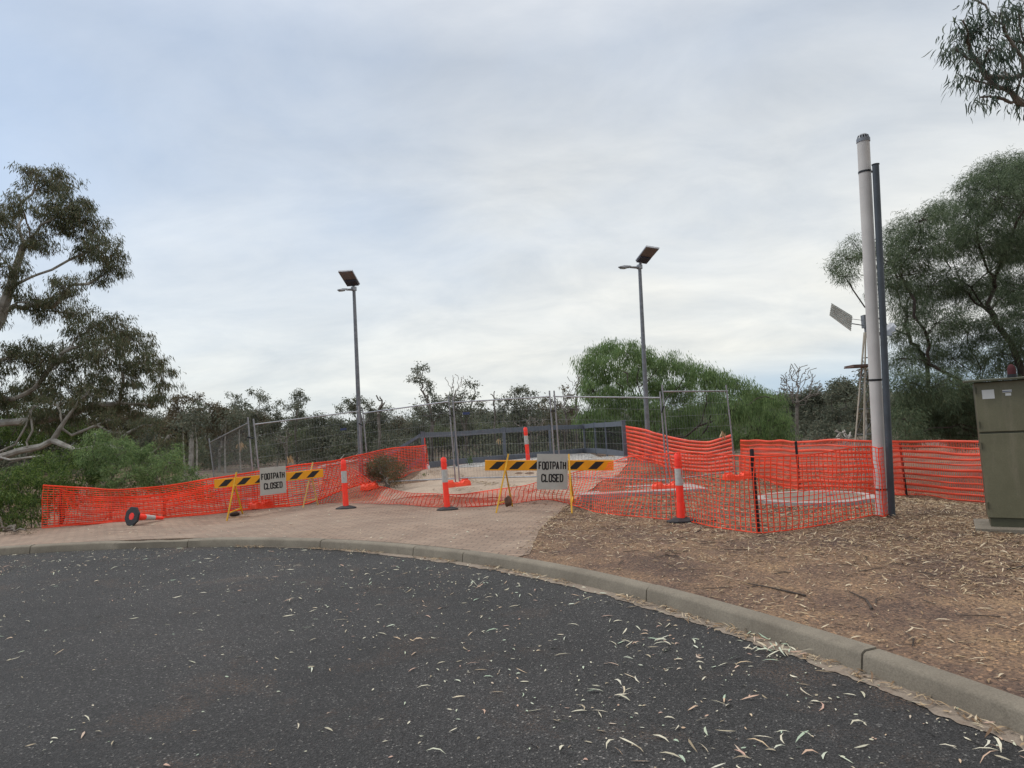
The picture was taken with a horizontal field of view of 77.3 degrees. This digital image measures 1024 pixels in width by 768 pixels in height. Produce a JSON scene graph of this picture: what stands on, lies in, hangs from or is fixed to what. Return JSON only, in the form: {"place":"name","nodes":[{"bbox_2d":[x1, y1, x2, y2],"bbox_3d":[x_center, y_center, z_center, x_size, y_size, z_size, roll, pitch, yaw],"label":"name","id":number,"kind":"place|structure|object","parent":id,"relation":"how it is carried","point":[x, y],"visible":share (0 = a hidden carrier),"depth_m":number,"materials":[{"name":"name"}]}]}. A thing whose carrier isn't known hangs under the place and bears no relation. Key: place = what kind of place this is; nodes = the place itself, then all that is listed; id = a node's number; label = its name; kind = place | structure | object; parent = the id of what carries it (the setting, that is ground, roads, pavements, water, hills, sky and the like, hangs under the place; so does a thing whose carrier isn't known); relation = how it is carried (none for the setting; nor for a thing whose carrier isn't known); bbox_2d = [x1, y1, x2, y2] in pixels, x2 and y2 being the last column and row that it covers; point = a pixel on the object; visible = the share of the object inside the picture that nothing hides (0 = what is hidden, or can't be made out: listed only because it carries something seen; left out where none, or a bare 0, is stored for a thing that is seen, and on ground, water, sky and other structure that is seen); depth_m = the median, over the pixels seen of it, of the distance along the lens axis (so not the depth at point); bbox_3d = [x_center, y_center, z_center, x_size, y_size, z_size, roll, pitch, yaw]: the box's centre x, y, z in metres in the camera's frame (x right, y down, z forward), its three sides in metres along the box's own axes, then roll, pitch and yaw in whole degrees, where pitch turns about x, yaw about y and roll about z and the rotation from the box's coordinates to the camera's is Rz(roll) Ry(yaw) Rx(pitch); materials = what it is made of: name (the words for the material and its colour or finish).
{"place":"outdoors","nodes":[
{"label":"outdoors","id":0,"kind":"place"},
{"bbox_2d":[377,459,626,500],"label":"sand path","id":1,"kind":"structure","parent":0,"point":[429,485],"depth_m":15.74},
{"bbox_2d":[448,479,470,487],"bbox_3d":[-1.327,2.392,15.457,0.660,0.175,0.240,0,-5,-35],"label":"fence foot","id":2,"kind":"object","parent":1,"relation":"on","point":[460,483],"visible":0.87,"depth_m":15.39},
{"bbox_2d":[452,391,554,480],"bbox_3d":[-0.207,1.301,15.344,2.446,2.143,0.210,-4,-5,14],"label":"temporary fence","id":3,"kind":"object","parent":1,"relation":"on","point":[508,399],"visible":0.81,"depth_m":15.37,"materials":[{"name":"metal"}]},
{"bbox_2d":[0,547,1023,767],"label":"road","id":4,"kind":"structure","parent":0,"point":[250,722],"depth_m":4.27,"materials":[{"name":"asphalt"}]},
{"bbox_2d":[0,537,1023,734],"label":"kerb","id":5,"kind":"structure","parent":4,"relation":"on","point":[992,704],"depth_m":5.09,"materials":[{"name":"concrete"}]},
{"bbox_2d":[0,546,1023,767],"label":"road leaf litter","id":6,"kind":"object","parent":4,"relation":"on","point":[560,747],"visible":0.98,"depth_m":4.18,"materials":[{"name":"beige plant"}]},
{"bbox_2d":[285,547,1023,749],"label":"gutter","id":7,"kind":"object","parent":4,"relation":"on","point":[940,708],"visible":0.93,"depth_m":4.18,"materials":[{"name":"concrete"}]},
{"bbox_2d":[235,545,1023,745],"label":"gutter leaf litter","id":8,"kind":"object","parent":7,"relation":"on","point":[996,728],"visible":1,"depth_m":4.32,"materials":[{"name":"beige plant"}]},
{"bbox_2d":[285,567,1023,767],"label":"leaf clumps","id":9,"kind":"object","parent":4,"relation":"on","point":[804,732],"visible":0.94,"depth_m":3.31,"materials":[{"name":"beige plant"}]},
{"bbox_2d":[0,446,1023,697],"bbox_3d":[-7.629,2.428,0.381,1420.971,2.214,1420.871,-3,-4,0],"label":"ground","id":10,"kind":"structure","parent":0,"point":[1006,652],"depth_m":6.56,"materials":[{"name":"soil"}]},
{"bbox_2d":[0,415,36,470],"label":"gum tree","id":11,"kind":"object","parent":10,"relation":"on","point":[2,446],"visible":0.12,"depth_m":62.23,"materials":[{"name":"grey plant"}]},
{"bbox_2d":[0,516,37,533],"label":"bush","id":12,"kind":"object","parent":10,"relation":"on","point":[13,527],"visible":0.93,"depth_m":13.62,"materials":[{"name":"grey plant"}]},
{"bbox_2d":[0,461,52,531],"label":"bush","id":13,"kind":"object","parent":10,"relation":"on","point":[11,491],"visible":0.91,"depth_m":14.99,"materials":[{"name":"green plant"}]},
{"bbox_2d":[7,413,64,471],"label":"gum tree","id":14,"kind":"object","parent":10,"relation":"on","point":[48,447],"visible":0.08,"depth_m":62.15,"materials":[{"name":"green plant"}]},
{"bbox_2d":[0,393,101,515],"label":"bush","id":15,"kind":"object","parent":10,"relation":"on","point":[5,432],"visible":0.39,"depth_m":22.60,"materials":[{"name":"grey plant"}]},
{"bbox_2d":[59,489,61,525],"bbox_3d":[-10.466,2.847,14.830,0.055,0.885,0.052,-3,-4,0],"label":"star picket","id":16,"kind":"object","parent":10,"relation":"on","point":[60,507],"visible":0.56,"depth_m":14.82,"materials":[{"name":"black metal"}]},
{"bbox_2d":[54,481,288,525],"bbox_3d":[-8.005,2.693,14.945,5.197,0.964,0.874,-2,-4,-10],"label":"barrier net","id":17,"kind":"object","parent":16,"relation":"attached to","point":[76,516],"visible":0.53,"depth_m":14.93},
{"bbox_2d":[20,437,106,524],"bbox_3d":[-11.922,3.089,17.051,1.997,3.320,3.644,0,-5,-32],"label":"bush","id":18,"kind":"object","parent":10,"relation":"on","point":[65,467],"visible":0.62,"depth_m":16.60,"materials":[{"name":"green plant"}]},
{"bbox_2d":[43,415,90,471],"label":"gum tree","id":19,"kind":"object","parent":10,"relation":"on","point":[71,443],"visible":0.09,"depth_m":61.92,"materials":[{"name":"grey plant"}]},
{"bbox_2d":[0,160,185,436],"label":"gum tree","id":20,"kind":"object","parent":10,"relation":"on","point":[62,221],"visible":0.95,"depth_m":21.43,"materials":[{"name":"green plant"}]},
{"bbox_2d":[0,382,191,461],"bbox_3d":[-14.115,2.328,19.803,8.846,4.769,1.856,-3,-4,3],"label":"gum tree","id":21,"kind":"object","parent":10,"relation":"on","point":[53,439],"visible":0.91,"depth_m":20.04,"materials":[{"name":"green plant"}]},
{"bbox_2d":[71,401,130,459],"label":"gum tree","id":22,"kind":"object","parent":10,"relation":"on","point":[92,424],"visible":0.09,"depth_m":62.04,"materials":[{"name":"green plant"}]},
{"bbox_2d":[73,426,152,519],"bbox_3d":[-10.682,2.733,17.087,1.975,3.173,3.518,0,-5,-30],"label":"bush","id":23,"kind":"object","parent":10,"relation":"on","point":[108,472],"visible":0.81,"depth_m":16.46,"materials":[{"name":"green plant"}]},
{"bbox_2d":[108,407,149,464],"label":"gum tree","id":24,"kind":"object","parent":10,"relation":"on","point":[125,428],"visible":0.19,"depth_m":61.80,"materials":[{"name":"green plant"}]},
{"bbox_2d":[124,410,177,463],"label":"gum tree","id":25,"kind":"object","parent":10,"relation":"on","point":[148,436],"visible":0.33,"depth_m":58.25,"materials":[{"name":"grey plant"}]},
{"bbox_2d":[124,441,219,515],"bbox_3d":[-9.455,3.025,17.403,2.338,3.056,2.822,-3,-4,0],"label":"bush","id":26,"kind":"object","parent":10,"relation":"on","point":[154,475],"visible":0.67,"depth_m":17.25,"materials":[{"name":"green plant"}]},
{"bbox_2d":[153,412,201,464],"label":"gum tree","id":27,"kind":"object","parent":10,"relation":"on","point":[164,428],"visible":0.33,"depth_m":55.40,"materials":[{"name":"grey plant"}]},
{"bbox_2d":[203,401,238,471],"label":"gum tree","id":28,"kind":"object","parent":10,"relation":"on","point":[217,409],"visible":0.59,"depth_m":49.95,"materials":[{"name":"green plant"}]},
{"bbox_2d":[200,415,241,469],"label":"gum tree","id":29,"kind":"object","parent":10,"relation":"on","point":[209,435],"visible":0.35,"depth_m":53.91,"materials":[{"name":"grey plant"}]},
{"bbox_2d":[208,417,255,502],"bbox_3d":[-7.892,2.302,17.873,0.264,2.475,5.631,0,-5,-34],"label":"temporary fence","id":30,"kind":"object","parent":10,"relation":"on","point":[249,441],"visible":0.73,"depth_m":17.30,"materials":[{"name":"metal"}]},
{"bbox_2d":[220,419,253,463],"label":"gum tree","id":31,"kind":"object","parent":10,"relation":"on","point":[242,429],"visible":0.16,"depth_m":65.59,"materials":[{"name":"green plant"}]},
{"bbox_2d":[258,409,299,466],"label":"gum tree","id":32,"kind":"object","parent":10,"relation":"on","point":[277,415],"visible":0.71,"depth_m":55.40,"materials":[{"name":"green plant"}]},
{"bbox_2d":[0,496,569,556],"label":"footpath","id":33,"kind":"structure","parent":10,"relation":"on","point":[366,520],"depth_m":11.83,"materials":[{"name":"concrete"}]},
{"bbox_2d":[125,507,163,525],"bbox_3d":[-7.769,2.784,13.674,0.393,0.401,0.792,-6,-5,35],"label":"bollard","id":34,"kind":"object","parent":33,"relation":"on","point":[133,516],"visible":1,"depth_m":13.42,"materials":[{"name":"plastic"}]},
{"bbox_2d":[214,462,322,520],"bbox_3d":[-5.683,2.493,15.068,2.362,1.167,0.560,0,-5,-37],"label":"barricade","id":35,"kind":"object","parent":33,"relation":"on","point":[271,480],"visible":1,"depth_m":14.95,"materials":[{"name":"yellow paint"}]},
{"bbox_2d":[336,459,356,509],"bbox_3d":[-3.670,2.201,14.092,0.434,1.080,0.269,-3,-4,0],"label":"bollard","id":36,"kind":"object","parent":33,"relation":"on","point":[346,505],"visible":1,"depth_m":14.04,"materials":[{"name":"orange plastic"}]},
{"bbox_2d":[437,457,457,510],"bbox_3d":[-1.344,2.033,13.092,0.434,1.079,0.269,-3,-4,0],"label":"bollard","id":37,"kind":"object","parent":33,"relation":"on","point":[447,507],"visible":1,"depth_m":13.04,"materials":[{"name":"orange plastic"}]},
{"bbox_2d":[272,413,315,448],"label":"gum tree","id":38,"kind":"object","parent":10,"relation":"on","point":[302,426],"visible":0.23,"depth_m":63.75,"materials":[{"name":"green plant"}]},
{"bbox_2d":[253,406,362,499],"bbox_3d":[-5.184,1.802,16.588,3.028,2.442,0.160,1,-6,-45],"label":"temporary fence","id":39,"kind":"object","parent":10,"relation":"on","point":[255,435],"visible":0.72,"depth_m":16.56,"materials":[{"name":"metal"}]},
{"bbox_2d":[292,410,346,464],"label":"gum tree","id":40,"kind":"object","parent":10,"relation":"on","point":[316,423],"visible":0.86,"depth_m":54.84,"materials":[{"name":"green plant"}]},
{"bbox_2d":[314,415,356,460],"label":"gum tree","id":41,"kind":"object","parent":10,"relation":"on","point":[339,423],"visible":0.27,"depth_m":60.65,"materials":[{"name":"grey plant"}]},
{"bbox_2d":[337,270,363,474],"bbox_3d":[-4.748,-0.284,19.317,0.495,6.142,1.225,-4,-4,7],"label":"solar street lamp","id":42,"kind":"object","parent":10,"relation":"on","point":[349,277],"visible":0.92,"depth_m":19.48,"materials":[{"name":"metal"}]},
{"bbox_2d":[355,400,398,451],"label":"gum tree","id":43,"kind":"object","parent":10,"relation":"on","point":[373,422],"visible":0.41,"depth_m":59.08,"materials":[{"name":"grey plant"}]},
{"bbox_2d":[376,395,384,453],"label":"dead tree","id":44,"kind":"object","parent":10,"relation":"on","point":[378,418],"visible":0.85,"depth_m":51.98,"materials":[{"name":"wood"}]},
{"bbox_2d":[360,451,412,488],"bbox_3d":[-3.386,2.314,17.057,1.320,1.094,2.534,-1,-5,-21],"label":"bush","id":45,"kind":"object","parent":10,"relation":"on","point":[385,464],"visible":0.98,"depth_m":16.91,"materials":[{"name":"plant"}]},
{"bbox_2d":[382,416,417,445],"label":"gum tree","id":46,"kind":"object","parent":10,"relation":"on","point":[399,424],"visible":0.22,"depth_m":60.79,"materials":[{"name":"green plant"}]},
{"bbox_2d":[362,396,455,482],"bbox_3d":[-2.738,1.559,16.610,3.332,2.262,0.220,-6,-6,38],"label":"temporary fence","id":47,"kind":"object","parent":10,"relation":"on","point":[400,408],"visible":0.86,"depth_m":16.45,"materials":[{"name":"metal"}]},
{"bbox_2d":[42,445,428,527],"bbox_3d":[-6.084,2.478,16.235,9.600,1.394,1.879,0,-5,-32],"label":"barrier net","id":48,"kind":"object","parent":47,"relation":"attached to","point":[183,490],"visible":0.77,"depth_m":14.85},
{"bbox_2d":[401,403,435,456],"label":"gum tree","id":49,"kind":"object","parent":10,"relation":"on","point":[419,430],"visible":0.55,"depth_m":55.44,"materials":[{"name":"green plant"}]},
{"bbox_2d":[445,414,478,452],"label":"gum tree","id":50,"kind":"object","parent":10,"relation":"on","point":[459,440],"visible":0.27,"depth_m":54.60,"materials":[{"name":"green plant"}]},
{"bbox_2d":[0,378,958,476],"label":"scrub","id":51,"kind":"object","parent":10,"relation":"on","point":[840,427],"visible":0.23,"depth_m":53.63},
{"bbox_2d":[13,386,956,468],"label":"woodland","id":52,"kind":"object","parent":10,"relation":"on","point":[626,415],"visible":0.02,"depth_m":92.92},
{"bbox_2d":[383,456,612,550],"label":"drifted leaf litter","id":53,"kind":"object","parent":10,"relation":"on","point":[541,532],"visible":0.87,"depth_m":11.60,"materials":[{"name":"brown plant"}]},
{"bbox_2d":[493,384,547,452],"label":"gum tree","id":54,"kind":"object","parent":10,"relation":"on","point":[516,404],"visible":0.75,"depth_m":49.67,"materials":[{"name":"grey plant"}]},
{"bbox_2d":[435,453,626,470],"bbox_3d":[-0.944,4.132,30.088,5.843,1.768,23.969,-2,-4,-8],"label":"gravel strip","id":55,"kind":"object","parent":10,"relation":"on","point":[584,456],"visible":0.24,"depth_m":20.88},
{"bbox_2d":[380,420,627,470],"bbox_3d":[0.113,2.336,20.545,7.822,1.995,4.298,-1,-5,-25],"label":"balustrade","id":56,"kind":"object","parent":55,"relation":"on","point":[605,432],"visible":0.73,"depth_m":21.70,"materials":[{"name":"grey metal"}]},
{"bbox_2d":[522,404,574,443],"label":"gum tree","id":57,"kind":"object","parent":10,"relation":"on","point":[537,413],"visible":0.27,"depth_m":55.38,"materials":[{"name":"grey plant"}]},
{"bbox_2d":[485,454,613,512],"bbox_3d":[0.744,1.899,12.515,2.515,1.155,1.171,-3,-4,0],"label":"barricade","id":58,"kind":"object","parent":10,"relation":"on","point":[552,470],"visible":0.97,"depth_m":12.41,"materials":[{"name":"yellow paint"}]},
{"bbox_2d":[535,377,582,448],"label":"gum tree","id":59,"kind":"object","parent":10,"relation":"on","point":[568,422],"visible":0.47,"depth_m":46.33,"materials":[{"name":"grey plant"}]},
{"bbox_2d":[318,446,887,532],"bbox_3d":[0.217,1.937,12.567,12.230,1.113,2.391,-7,-6,41],"label":"barrier net","id":60,"kind":"object","parent":10,"relation":"on","point":[372,501],"visible":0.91,"depth_m":9.30,"materials":[{"name":"plastic"}]},
{"bbox_2d":[553,391,667,482],"bbox_3d":[2.261,1.230,14.797,2.488,2.312,0.211,-4,-4,12],"label":"temporary fence","id":61,"kind":"object","parent":10,"relation":"on","point":[593,397],"visible":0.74,"depth_m":14.78,"materials":[{"name":"metal"}]},
{"bbox_2d":[618,245,659,461],"bbox_3d":[3.663,-0.776,18.109,1.141,6.020,1.322,-3,-4,0],"label":"solar street lamp","id":62,"kind":"object","parent":10,"relation":"on","point":[646,254],"visible":0.89,"depth_m":18.33,"materials":[{"name":"metal"}]},
{"bbox_2d":[578,484,707,501],"bbox_3d":[2.713,2.439,13.788,2.600,0.380,1.500,-3,-4,0],"label":"access cover","id":63,"kind":"object","parent":10,"relation":"on","point":[619,495],"visible":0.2,"depth_m":13.05,"materials":[{"name":"concrete"}]},
{"bbox_2d":[667,453,695,522],"bbox_3d":[2.607,1.607,9.992,0.434,1.080,0.269,-3,-4,0],"label":"bollard","id":64,"kind":"object","parent":10,"relation":"on","point":[680,518],"visible":0.95,"depth_m":9.94,"materials":[{"name":"orange plastic"}]},
{"bbox_2d":[562,336,802,454],"bbox_3d":[7.270,0.518,26.938,10.421,5.943,6.896,-3,-4,0],"label":"pepper tree","id":65,"kind":"object","parent":10,"relation":"on","point":[742,410],"visible":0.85,"depth_m":25.99,"materials":[{"name":"green plant"}]},
{"bbox_2d":[661,385,736,481],"bbox_3d":[4.371,1.146,14.898,2.056,2.283,0.164,-1,-5,-23],"label":"temporary fence","id":66,"kind":"object","parent":10,"relation":"on","point":[727,402],"visible":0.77,"depth_m":14.89,"materials":[{"name":"metal"}]},
{"bbox_2d":[626,426,732,471],"bbox_3d":[4.194,1.727,17.619,0.614,1.287,4.659,-1,-5,-23],"label":"barrier net","id":67,"kind":"object","parent":66,"relation":"attached to","point":[698,444],"visible":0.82,"depth_m":16.60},
{"bbox_2d":[722,471,751,480],"bbox_3d":[5.117,2.084,14.557,0.620,0.175,0.240,-2,-4,-10],"label":"fence foot","id":68,"kind":"object","parent":10,"relation":"on","point":[736,477],"visible":0.74,"depth_m":14.47},
{"bbox_2d":[750,449,759,533],"bbox_3d":[3.211,1.410,8.438,0.055,1.105,0.052,-3,-4,0],"label":"star picket","id":69,"kind":"object","parent":10,"relation":"on","point":[755,483],"visible":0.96,"depth_m":8.44,"materials":[{"name":"black metal"}]},
{"bbox_2d":[537,471,1023,690],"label":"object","id":70,"kind":"object","parent":10,"relation":"on","point":[967,504],"visible":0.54,"depth_m":8.04,"materials":[{"name":"beige plant"}]},
{"bbox_2d":[763,387,804,430],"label":"gum tree","id":71,"kind":"object","parent":10,"relation":"on","point":[791,407],"visible":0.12,"depth_m":46.01,"materials":[{"name":"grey plant"}]},
{"bbox_2d":[784,381,845,439],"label":"gum tree","id":72,"kind":"object","parent":10,"relation":"on","point":[812,402],"visible":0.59,"depth_m":44.31,"materials":[{"name":"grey plant"}]},
{"bbox_2d":[607,489,1023,645],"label":"fallen twigs","id":73,"kind":"object","parent":10,"relation":"on","point":[869,604],"visible":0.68,"depth_m":6.53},
{"bbox_2d":[758,490,874,506],"bbox_3d":[5.403,2.041,11.451,2.000,0.100,1.900,-3,-4,0],"label":"access cover","id":74,"kind":"object","parent":10,"relation":"on","point":[794,498],"visible":0.59,"depth_m":11.13,"materials":[{"name":"concrete"}]},
{"bbox_2d":[836,395,870,435],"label":"gum tree","id":75,"kind":"object","parent":10,"relation":"on","point":[852,405],"visible":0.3,"depth_m":51.21,"materials":[{"name":"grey plant"}]},
{"bbox_2d":[740,439,984,502],"bbox_3d":[6.790,1.765,13.038,5.373,1.378,2.267,-7,-6,42],"label":"barrier net","id":76,"kind":"object","parent":10,"relation":"on","point":[899,490],"visible":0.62,"depth_m":12.81,"materials":[{"name":"plastic"}]},
{"bbox_2d":[830,303,896,485],"bbox_3d":[8.270,0.217,14.941,1.437,4.255,0.847,-4,-5,14],"label":"windmill","id":77,"kind":"object","parent":10,"relation":"on","point":[842,317],"visible":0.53,"depth_m":14.87,"materials":[{"name":"beige paint"}]},
{"bbox_2d":[856,133,887,514],"bbox_3d":[5.338,-0.850,9.399,0.265,5.636,0.600,-3,-4,0],"label":"vent pipe","id":78,"kind":"object","parent":10,"relation":"on","point":[870,287],"visible":0.84,"depth_m":9.33,"materials":[{"name":"metal"}]},
{"bbox_2d":[871,163,895,515],"bbox_3d":[5.370,-0.613,9.245,0.104,5.131,0.487,-3,-4,-5],"label":"pole","id":79,"kind":"object","parent":10,"relation":"on","point":[883,339],"visible":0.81,"depth_m":9.21,"materials":[{"name":"black metal"}]},
{"bbox_2d":[821,148,1023,452],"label":"wattle tree","id":80,"kind":"object","parent":10,"relation":"on","point":[1005,248],"visible":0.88,"depth_m":14.07,"materials":[{"name":"green plant"}]},
{"bbox_2d":[923,0,1023,124],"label":"gum tree","id":81,"kind":"object","parent":10,"relation":"on","point":[969,37],"visible":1,"depth_m":8.15,"materials":[{"name":"green plant"}]},
{"bbox_2d":[963,376,1023,534],"bbox_3d":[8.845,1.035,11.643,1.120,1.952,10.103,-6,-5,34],"label":"utility cabinet","id":82,"kind":"object","parent":10,"relation":"on","point":[999,408],"visible":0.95,"depth_m":7.71,"materials":[{"name":"metal"}]},
{"bbox_2d":[0,0,1023,444],"label":"sky","id":83,"kind":"structure","parent":0,"point":[485,173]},
{"bbox_2d":[150,429,978,493],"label":"river flat","id":84,"kind":"structure","parent":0,"point":[208,471],"depth_m":46.44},
{"bbox_2d":[164,409,203,473],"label":"sapling","id":85,"kind":"object","parent":84,"relation":"on","point":[180,423],"visible":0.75,"depth_m":44.42,"materials":[{"name":"green plant"}]},
{"bbox_2d":[163,391,225,472],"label":"gum tree","id":86,"kind":"object","parent":84,"relation":"on","point":[176,407],"visible":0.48,"depth_m":49.68,"materials":[{"name":"green plant"}]},
{"bbox_2d":[177,398,213,468],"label":"sapling","id":87,"kind":"object","parent":84,"relation":"on","point":[194,407],"visible":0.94,"depth_m":44.49,"materials":[{"name":"green plant"}]},
{"bbox_2d":[175,410,216,475],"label":"sapling","id":88,"kind":"object","parent":84,"relation":"on","point":[197,423],"visible":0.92,"depth_m":44.54,"materials":[{"name":"green plant"}]},
{"bbox_2d":[208,404,245,472],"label":"sapling","id":89,"kind":"object","parent":84,"relation":"on","point":[227,422],"visible":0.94,"depth_m":48.09,"materials":[{"name":"green plant"}]},
{"bbox_2d":[226,405,254,471],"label":"sapling","id":90,"kind":"object","parent":84,"relation":"on","point":[248,414],"visible":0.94,"depth_m":48.01,"materials":[{"name":"green plant"}]},
{"bbox_2d":[224,387,287,467],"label":"gum tree","id":91,"kind":"object","parent":84,"relation":"on","point":[263,400],"visible":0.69,"depth_m":54.09,"materials":[{"name":"green plant"}]},
{"bbox_2d":[234,406,283,457],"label":"gum tree","id":92,"kind":"object","parent":84,"relation":"on","point":[263,420],"visible":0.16,"depth_m":74.34,"materials":[{"name":"green plant"}]},
{"bbox_2d":[281,387,310,464],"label":"gum tree","id":93,"kind":"object","parent":84,"relation":"on","point":[298,412],"visible":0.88,"depth_m":57.12,"materials":[{"name":"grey plant"}]},
{"bbox_2d":[333,395,388,452],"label":"gum tree","id":94,"kind":"object","parent":84,"relation":"on","point":[351,406],"visible":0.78,"depth_m":56.50,"materials":[{"name":"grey plant"}]},
{"bbox_2d":[404,361,454,461],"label":"gum tree","id":95,"kind":"object","parent":84,"relation":"on","point":[430,412],"visible":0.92,"depth_m":44.54,"materials":[{"name":"green plant"}]},
{"bbox_2d":[440,376,490,457],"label":"gum tree","id":96,"kind":"object","parent":84,"relation":"on","point":[459,412],"visible":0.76,"depth_m":46.17,"materials":[{"name":"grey plant"}]},
{"bbox_2d":[144,391,937,470],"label":"river thicket","id":97,"kind":"object","parent":84,"relation":"on","point":[382,431],"visible":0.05,"depth_m":61.16,"materials":[{"name":"green plant"}]},
{"bbox_2d":[562,375,582,445],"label":"dead tree","id":98,"kind":"object","parent":84,"relation":"on","point":[576,408],"visible":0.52,"depth_m":44.56,"materials":[{"name":"grey plant"}]},
{"bbox_2d":[775,363,821,445],"bbox_3d":[16.664,1.228,36.651,3.697,4.927,2.952,-3,-4,0],"label":"dead tree","id":99,"kind":"object","parent":84,"relation":"on","point":[797,405],"visible":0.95,"depth_m":36.67,"materials":[{"name":"grey plant"}]},
{"bbox_2d":[802,375,861,442],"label":"gum tree","id":100,"kind":"object","parent":84,"relation":"on","point":[837,393],"visible":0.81,"depth_m":41.59,"materials":[{"name":"green plant"}]},
{"bbox_2d":[847,368,871,439],"bbox_3d":[20.590,1.104,36.903,2.614,4.839,1.963,0,-5,-29],"label":"gum tree","id":101,"kind":"object","parent":84,"relation":"on","point":[868,412],"visible":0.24,"depth_m":36.80,"materials":[{"name":"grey plant"}]},
{"bbox_2d":[843,373,890,439],"bbox_3d":[19.405,1.269,34.649,2.500,4.003,2.209,-3,-4,0],"label":"sapling","id":102,"kind":"object","parent":84,"relation":"on","point":[867,393],"visible":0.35,"depth_m":34.67,"materials":[{"name":"green plant"}]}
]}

